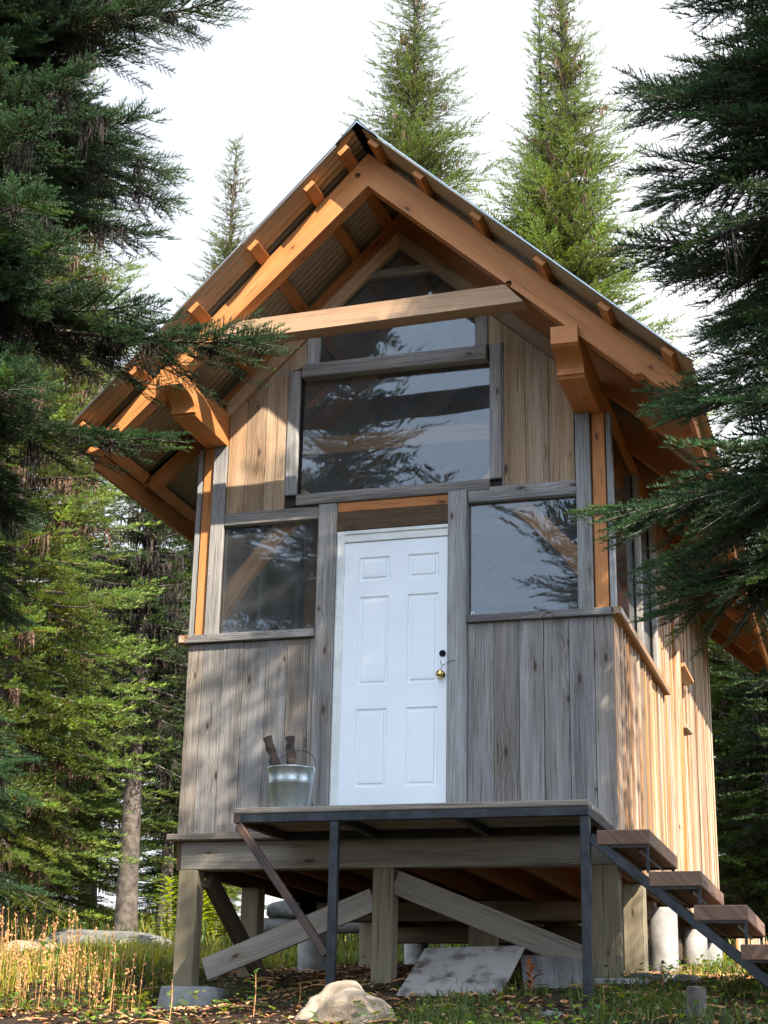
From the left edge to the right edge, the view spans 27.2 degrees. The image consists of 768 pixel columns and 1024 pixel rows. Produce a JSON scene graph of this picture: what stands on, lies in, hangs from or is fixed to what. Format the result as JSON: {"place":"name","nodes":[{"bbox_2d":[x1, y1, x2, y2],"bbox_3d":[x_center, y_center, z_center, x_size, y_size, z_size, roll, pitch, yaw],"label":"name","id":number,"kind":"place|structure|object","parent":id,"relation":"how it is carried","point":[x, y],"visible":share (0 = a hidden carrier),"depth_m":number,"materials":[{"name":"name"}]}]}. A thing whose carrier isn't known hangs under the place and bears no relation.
{"place":"outdoors","nodes":[
{"label":"outdoors","id":0,"kind":"place"},
{"bbox_2d":[0,927,767,1023],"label":"ground","id":1,"kind":"structure","parent":0,"point":[235,989],"depth_m":9.92,"materials":[{"name":"brown soil"}]},
{"bbox_2d":[1,940,58,952],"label":"boulder","id":2,"kind":"object","parent":1,"relation":"on","point":[23,941],"visible":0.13,"depth_m":17.30,"materials":[{"name":"stone"}]},
{"bbox_2d":[0,440,65,719],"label":"fir tree","id":3,"kind":"object","parent":1,"relation":"on","point":[2,568],"visible":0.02,"depth_m":28.34,"materials":[{"name":"green plant"}]},
{"bbox_2d":[28,939,58,1008],"bbox_3d":[-2.390,3.216,11.044,0.244,0.496,0.253,-4,-20,16],"label":"leafy plant","id":4,"kind":"object","parent":1,"relation":"on","point":[42,963],"visible":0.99,"depth_m":11.09,"materials":[{"name":"beige plant"}]},
{"bbox_2d":[0,905,154,1011],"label":"dry stalks","id":5,"kind":"object","parent":1,"relation":"on","point":[15,944],"visible":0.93,"depth_m":11.85,"materials":[{"name":"yellow plant"}]},
{"bbox_2d":[5,546,162,915],"bbox_3d":[-5.648,3.844,28.077,3.865,7.071,3.890,-12,-23,33],"label":"fir tree","id":6,"kind":"object","parent":1,"relation":"on","point":[72,902],"visible":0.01,"depth_m":27.27,"materials":[{"name":"green plant"}]},
{"bbox_2d":[0,2,175,947],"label":"fir tree","id":7,"kind":"object","parent":1,"relation":"on","point":[66,604],"visible":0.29,"depth_m":19.58,"materials":[{"name":"green plant"}]},
{"bbox_2d":[0,256,184,928],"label":"fir tree","id":8,"kind":"object","parent":1,"relation":"on","point":[90,826],"visible":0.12,"depth_m":23.83,"materials":[{"name":"green plant"}]},
{"bbox_2d":[33,929,171,947],"bbox_3d":[-3.516,5.445,19.644,2.206,0.554,1.311,-4,-20,16],"label":"boulder","id":9,"kind":"object","parent":1,"relation":"on","point":[64,933],"visible":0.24,"depth_m":19.30,"materials":[{"name":"grey stone"}]},
{"bbox_2d":[92,938,129,1011],"bbox_3d":[-1.709,2.891,9.890,0.261,0.470,0.193,-15,-25,40],"label":"leafy plant","id":10,"kind":"object","parent":1,"relation":"on","point":[114,960],"visible":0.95,"depth_m":9.89,"materials":[{"name":"beige plant"}]},
{"bbox_2d":[34,478,193,931],"bbox_3d":[-3.581,1.922,22.344,3.821,8.894,3.471,-4,-20,16],"label":"fir tree","id":11,"kind":"object","parent":1,"relation":"on","point":[144,565],"visible":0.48,"depth_m":22.12,"materials":[{"name":"green plant"}]},
{"bbox_2d":[79,543,158,916],"bbox_3d":[-5.680,4.395,31.418,4.326,8.005,4.763,1,-19,1],"label":"fir tree","id":12,"kind":"object","parent":1,"relation":"on","point":[114,799],"visible":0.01,"depth_m":30.85,"materials":[{"name":"green plant"}]},
{"bbox_2d":[88,603,189,930],"bbox_3d":[-3.354,3.965,24.915,2.580,5.514,2.841,-13,-23,36],"label":"fir tree","id":13,"kind":"object","parent":1,"relation":"on","point":[165,810],"visible":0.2,"depth_m":24.62,"materials":[{"name":"green plant"}]},
{"bbox_2d":[0,0,299,910],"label":"fir tree","id":14,"kind":"object","parent":1,"relation":"on","point":[58,144],"visible":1,"depth_m":11.22,"materials":[{"name":"green plant"}]},
{"bbox_2d":[148,874,178,943],"bbox_3d":[-2.518,4.674,18.582,0.479,0.871,0.529,2,-19,-1],"label":"yellow shrub","id":15,"kind":"object","parent":1,"relation":"on","point":[168,898],"visible":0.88,"depth_m":18.60,"materials":[{"name":"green plant"}]},
{"bbox_2d":[169,979,172,1018],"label":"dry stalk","id":16,"kind":"object","parent":1,"relation":"on","point":[171,997],"visible":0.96,"depth_m":9.37,"materials":[{"name":"beige plant"}]},
{"bbox_2d":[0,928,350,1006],"bbox_3d":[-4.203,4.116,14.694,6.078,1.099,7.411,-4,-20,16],"label":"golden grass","id":17,"kind":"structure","parent":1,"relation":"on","point":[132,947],"depth_m":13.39,"materials":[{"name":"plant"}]},
{"bbox_2d":[110,618,241,922],"bbox_3d":[-3.646,4.739,28.830,3.298,5.940,3.277,0,-19,2],"label":"fir tree","id":18,"kind":"object","parent":1,"relation":"on","point":[154,873],"visible":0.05,"depth_m":28.02,"materials":[{"name":"green plant"}]},
{"bbox_2d":[99,133,257,767],"bbox_3d":[-3.577,-0.117,33.269,5.185,17.844,5.250,-4,-19,14],"label":"fir tree","id":19,"kind":"object","parent":1,"relation":"on","point":[227,249],"visible":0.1,"depth_m":35.07,"materials":[{"name":"green plant"}]},
{"bbox_2d":[138,688,241,928],"bbox_3d":[-2.864,4.286,26.436,2.749,5.657,2.732,5,-19,-11],"label":"fir tree","id":20,"kind":"object","parent":1,"relation":"on","point":[233,890],"visible":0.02,"depth_m":25.58,"materials":[{"name":"green plant"}]},
{"bbox_2d":[0,926,403,1012],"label":"grass","id":21,"kind":"structure","parent":1,"relation":"on","point":[156,970],"depth_m":12.62,"materials":[{"name":"green plant"}]},
{"bbox_2d":[201,891,219,934],"bbox_3d":[-2.346,5.306,20.785,0.521,0.775,0.515,-15,-25,40],"label":"yellow shrub","id":22,"kind":"object","parent":1,"relation":"on","point":[205,912],"visible":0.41,"depth_m":20.79,"materials":[{"name":"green plant"}]},
{"bbox_2d":[202,894,238,937],"bbox_3d":[-1.919,4.959,19.215,0.467,0.666,0.493,-4,-20,16],"label":"yellow shrub","id":23,"kind":"object","parent":1,"relation":"on","point":[222,932],"visible":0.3,"depth_m":19.18,"materials":[{"name":"green plant"}]},
{"bbox_2d":[244,968,268,1016],"bbox_3d":[-0.754,2.850,9.399,0.163,0.299,0.176,2,-19,-2],"label":"seedling","id":24,"kind":"object","parent":1,"relation":"on","point":[255,971],"visible":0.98,"depth_m":9.41,"materials":[{"name":"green plant"}]},
{"bbox_2d":[291,981,308,1004],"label":"leafy plant","id":25,"kind":"object","parent":1,"relation":"on","point":[299,997],"visible":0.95,"depth_m":9.89,"materials":[{"name":"green plant"}]},
{"bbox_2d":[264,918,359,933],"bbox_3d":[-0.673,5.256,20.182,2.512,0.270,0.253,1,-19,0],"label":"fallen log","id":26,"kind":"object","parent":1,"relation":"on","point":[348,928],"visible":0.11,"depth_m":20.11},
{"bbox_2d":[266,900,296,918],"bbox_3d":[-1.250,5.073,20.268,0.509,0.253,0.370,-4,-20,16],"label":"stone","id":27,"kind":"object","parent":26,"relation":"on","point":[280,909],"visible":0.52,"depth_m":20.14,"materials":[{"name":"grey stone"}]},
{"bbox_2d":[294,980,395,1023],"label":"boulder","id":28,"kind":"object","parent":1,"relation":"on","point":[331,1002],"visible":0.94,"depth_m":9.05,"materials":[{"name":"stone"}]},
{"bbox_2d":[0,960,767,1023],"bbox_3d":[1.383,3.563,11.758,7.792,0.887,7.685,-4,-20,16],"label":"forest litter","id":29,"kind":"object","parent":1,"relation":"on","point":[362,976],"visible":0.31,"depth_m":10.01,"materials":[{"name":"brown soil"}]},
{"bbox_2d":[0,937,767,1023],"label":"ground herbs","id":30,"kind":"object","parent":1,"relation":"on","point":[541,1021],"visible":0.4,"depth_m":9.45,"materials":[{"name":"green plant"}]},
{"bbox_2d":[67,119,767,1011],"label":"cabin","id":31,"kind":"object","parent":1,"relation":"on","point":[411,583],"visible":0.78,"depth_m":12.00,"materials":[{"name":"wood"}]},
{"bbox_2d":[221,524,303,632],"bbox_3d":[-1.122,0.620,13.671,0.046,1.530,2.345,-4,-20,16],"label":"side window","id":32,"kind":"structure","parent":31,"relation":"in","point":[273,599],"depth_m":13.92,"materials":[{"name":"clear glass"}]},
{"bbox_2d":[224,506,318,527],"bbox_3d":[-0.936,0.464,12.270,0.920,0.988,0.060,-4,-20,16],"label":"window frame","id":33,"kind":"structure","parent":31,"relation":"in","point":[305,514],"depth_m":12.37,"materials":[{"name":"grey wood"}]},
{"bbox_2d":[284,343,504,507],"bbox_3d":[0.071,-0.671,12.323,1.749,1.199,0.115,-4,-20,16],"label":"window","id":34,"kind":"structure","parent":31,"relation":"in","point":[493,355],"depth_m":12.31,"materials":[{"name":"grey wood"}]},
{"bbox_2d":[338,536,454,804],"bbox_3d":[0.106,1.222,11.662,0.885,2.143,0.095,-6,-20,19],"label":"door","id":35,"kind":"structure","parent":31,"relation":"in","point":[392,749],"depth_m":11.69,"materials":[{"name":"white paint"}]},
{"bbox_2d":[307,262,488,363],"bbox_3d":[0.109,-1.667,12.682,1.486,0.970,0.070,-4,-20,16],"label":"window","id":36,"kind":"structure","parent":31,"relation":"in","point":[481,322],"depth_m":12.72,"materials":[{"name":"grey wood"}]},
{"bbox_2d":[468,480,575,614],"bbox_3d":[1.080,0.271,11.693,0.950,1.002,0.062,-4,-20,16],"label":"window","id":37,"kind":"structure","parent":31,"relation":"in","point":[557,489],"depth_m":11.82,"materials":[{"name":"grey wood"}]},
{"bbox_2d":[613,435,659,670],"bbox_3d":[2.010,0.374,12.757,0.060,1.530,2.345,-4,-20,16],"label":"side window","id":38,"kind":"structure","parent":31,"relation":"in","point":[629,555],"depth_m":12.80,"materials":[{"name":"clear glass"}]},
{"bbox_2d":[335,0,508,206],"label":"fir tree","id":39,"kind":"object","parent":1,"relation":"on","point":[414,141],"visible":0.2,"depth_m":31.50,"materials":[{"name":"green plant"}]},
{"bbox_2d":[396,945,525,995],"bbox_3d":[0.495,3.036,10.422,0.745,0.423,0.684,-4,-20,16],"label":"plywood sheet","id":40,"kind":"object","parent":1,"relation":"on","point":[482,967],"visible":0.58,"depth_m":10.48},
{"bbox_2d":[233,799,767,1000],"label":"porch","id":41,"kind":"object","parent":1,"relation":"on","point":[713,918],"visible":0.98,"depth_m":10.22,"materials":[{"name":"metal"}]},
{"bbox_2d":[267,750,315,806],"bbox_3d":[-0.636,1.830,10.870,0.348,0.452,0.335,-4,-20,16],"label":"metal bucket","id":42,"kind":"object","parent":41,"relation":"on","point":[290,785],"visible":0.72,"depth_m":10.74,"materials":[{"name":"metal"}]},
{"bbox_2d":[263,735,280,765],"bbox_3d":[-0.732,1.804,10.961,0.249,0.541,0.073,-7,-21,23],"label":"firewood","id":43,"kind":"object","parent":42,"relation":"in","point":[270,748],"visible":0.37,"depth_m":11.01,"materials":[{"name":"brown wood"}]},
{"bbox_2d":[285,736,295,764],"bbox_3d":[-0.642,1.796,10.922,0.082,0.518,0.117,14,-23,-34],"label":"firewood","id":44,"kind":"object","parent":42,"relation":"in","point":[290,752],"visible":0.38,"depth_m":10.96,"materials":[{"name":"brown wood"}]},
{"bbox_2d":[518,957,546,994],"bbox_3d":[0.920,2.943,10.044,0.152,0.246,0.207,14,-23,-34],"label":"dry fern","id":45,"kind":"object","parent":1,"relation":"on","point":[529,973],"visible":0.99,"depth_m":10.03,"materials":[{"name":"brown plant"}]},
{"bbox_2d":[499,0,583,925],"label":"fir tree","id":46,"kind":"object","parent":1,"relation":"on","point":[538,5],"visible":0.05,"depth_m":30.88,"materials":[{"name":"green plant"}]},
{"bbox_2d":[521,955,582,987],"bbox_3d":[1.115,3.057,10.438,0.539,0.313,0.448,-4,-20,16],"label":"scrap board","id":47,"kind":"object","parent":1,"relation":"on","point":[557,969],"visible":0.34,"depth_m":10.51,"materials":[{"name":"grey wood"}]},
{"bbox_2d":[541,1011,563,1015],"bbox_3d":[0.947,2.909,9.098,0.225,0.103,0.167,-4,-20,16],"label":"stone","id":48,"kind":"object","parent":1,"relation":"on","point":[549,1012],"visible":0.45,"depth_m":9.05,"materials":[{"name":"grey stone"}]},
{"bbox_2d":[341,964,767,1023],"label":"slope grass","id":49,"kind":"structure","parent":1,"relation":"on","point":[680,1000],"depth_m":9.17,"materials":[{"name":"green plant"}]},
{"bbox_2d":[593,983,613,1009],"bbox_3d":[1.276,2.827,9.245,0.119,0.172,0.100,5,-19,-11],"label":"leafy plant","id":50,"kind":"object","parent":1,"relation":"on","point":[602,984],"visible":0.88,"depth_m":9.25,"materials":[{"name":"green plant"}]},
{"bbox_2d":[468,0,754,925],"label":"fir tree","id":51,"kind":"object","parent":1,"relation":"on","point":[562,194],"visible":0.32,"depth_m":29.14,"materials":[{"name":"green plant"}]},
{"bbox_2d":[627,972,701,981],"bbox_3d":[1.884,3.206,10.802,0.623,0.142,0.430,-4,-20,16],"label":"stone","id":52,"kind":"object","parent":1,"relation":"on","point":[683,978],"visible":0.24,"depth_m":10.66,"materials":[{"name":"grey stone"}]},
{"bbox_2d":[659,960,669,985],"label":"leafy plant","id":53,"kind":"object","parent":1,"relation":"on","point":[662,961],"visible":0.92,"depth_m":10.14,"materials":[{"name":"green plant"}]},
{"bbox_2d":[563,0,767,660],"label":"fir tree","id":54,"kind":"object","parent":1,"relation":"on","point":[730,91],"visible":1,"depth_m":7.82,"materials":[{"name":"green plant"}]},
{"bbox_2d":[687,986,706,1018],"bbox_3d":[1.736,2.780,8.832,0.119,0.283,0.109,-4,-20,16],"label":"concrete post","id":55,"kind":"object","parent":1,"relation":"on","point":[696,993],"visible":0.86,"depth_m":8.82,"materials":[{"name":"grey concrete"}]},
{"bbox_2d":[663,955,752,977],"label":"side grass","id":56,"kind":"structure","parent":1,"relation":"on","point":[724,965],"depth_m":12.31,"materials":[{"name":"green plant"}]},
{"bbox_2d":[708,548,766,940],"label":"fir tree","id":57,"kind":"object","parent":1,"relation":"on","point":[715,777],"visible":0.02,"depth_m":28.99,"materials":[{"name":"green plant"}]},
{"bbox_2d":[708,437,767,942],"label":"fir tree","id":58,"kind":"object","parent":1,"relation":"on","point":[753,874],"visible":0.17,"depth_m":24.85,"materials":[{"name":"green plant"}]},
{"bbox_2d":[708,529,767,854],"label":"fir tree","id":59,"kind":"object","parent":1,"relation":"on","point":[740,757],"visible":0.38,"depth_m":21.88,"materials":[{"name":"green plant"}]},
{"bbox_2d":[710,528,767,819],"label":"fir tree","id":60,"kind":"object","parent":1,"relation":"on","point":[762,680],"visible":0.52,"depth_m":19.93,"materials":[{"name":"green plant"}]},
{"bbox_2d":[712,670,767,783],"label":"fir tree","id":61,"kind":"object","parent":1,"relation":"on","point":[743,728],"visible":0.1,"depth_m":23.27,"materials":[{"name":"green plant"}]},
{"bbox_2d":[719,774,767,937],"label":"fir tree","id":62,"kind":"object","parent":1,"relation":"on","point":[743,868],"visible":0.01,"depth_m":27.45,"materials":[{"name":"green plant"}]},
{"bbox_2d":[734,937,767,966],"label":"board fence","id":63,"kind":"object","parent":1,"relation":"on","point":[739,942],"visible":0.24,"depth_m":14.18,"materials":[{"name":"beige wood"}]},
{"bbox_2d":[5,902,767,962],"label":"grass","id":64,"kind":"structure","parent":0,"point":[342,939],"depth_m":21.94,"materials":[{"name":"green plant"}]},
{"bbox_2d":[5,0,767,917],"label":"sky","id":65,"kind":"structure","parent":0,"point":[283,77],"materials":[{"name":"white"}]}
]}

